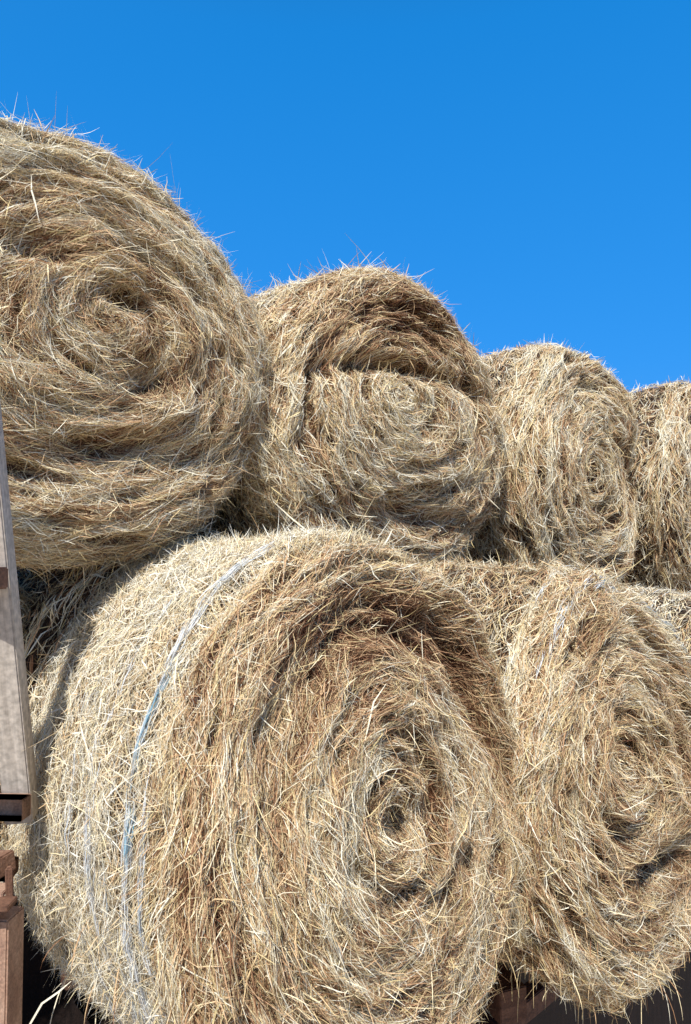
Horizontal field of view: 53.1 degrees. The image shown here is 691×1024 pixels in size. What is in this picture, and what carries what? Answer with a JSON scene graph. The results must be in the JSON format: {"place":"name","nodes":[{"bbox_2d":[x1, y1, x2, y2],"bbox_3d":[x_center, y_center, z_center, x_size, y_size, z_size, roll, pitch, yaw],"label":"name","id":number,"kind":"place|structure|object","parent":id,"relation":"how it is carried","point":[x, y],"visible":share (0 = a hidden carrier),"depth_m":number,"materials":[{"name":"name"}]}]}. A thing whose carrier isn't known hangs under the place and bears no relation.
{"place":"outdoors","nodes":[
{"label":"outdoors","id":0,"kind":"place"},
{"bbox_2d":[0,0,690,392],"label":"sky","id":1,"kind":"structure","parent":0,"point":[533,157],"materials":[{"name":"blue"}]},
{"bbox_3d":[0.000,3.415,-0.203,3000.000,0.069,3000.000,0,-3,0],"label":"ground","id":2,"kind":"structure","parent":0,"visible":0},
{"bbox_2d":[0,402,690,1023],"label":"hay trailer","id":3,"kind":"object","parent":2,"relation":"on","point":[28,986],"visible":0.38,"depth_m":1.91,"materials":[{"name":"grey wood"}]},
{"bbox_2d":[0,578,46,840],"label":"hay bale","id":4,"kind":"object","parent":3,"relation":"on","point":[23,604],"visible":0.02,"depth_m":2.45},
{"bbox_2d":[0,524,228,908],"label":"hay bale","id":5,"kind":"object","parent":3,"relation":"on","point":[54,605],"visible":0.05,"depth_m":2.37},
{"bbox_2d":[0,98,293,590],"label":"hay bale","id":6,"kind":"object","parent":5,"relation":"on","point":[135,358],"visible":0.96,"depth_m":2.20},
{"bbox_2d":[0,486,538,1023],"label":"hay bale","id":7,"kind":"object","parent":3,"relation":"on","point":[272,776],"visible":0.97,"depth_m":1.75},
{"bbox_2d":[414,534,690,1023],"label":"hay bale","id":8,"kind":"object","parent":3,"relation":"on","point":[596,663],"visible":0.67,"depth_m":2.47},
{"bbox_2d":[506,566,690,686],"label":"hay bale","id":9,"kind":"object","parent":3,"relation":"on","point":[678,605],"visible":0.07,"depth_m":3.62},
{"bbox_2d":[455,335,647,586],"bbox_3d":[1.147,-0.236,4.616,1.777,1.985,1.382,3,-5,-42],"label":"hay bale","id":10,"kind":"object","parent":9,"relation":"on","point":[571,425],"visible":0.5,"depth_m":4.08},
{"bbox_2d":[619,374,690,596],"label":"hay bale","id":11,"kind":"object","parent":9,"relation":"on","point":[661,482],"visible":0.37,"depth_m":5.01},
{"bbox_3d":[0.092,0.949,3.869,1.711,1.690,1.633,0,-3,0],"label":"hay bale","id":12,"kind":"object","parent":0,"visible":0},
{"bbox_2d":[194,240,519,566],"bbox_3d":[-0.028,-0.504,3.525,1.957,1.867,1.361,3,-5,-42],"label":"hay bale","id":13,"kind":"object","parent":12,"relation":"on","point":[385,389],"visible":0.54,"depth_m":2.99}
]}

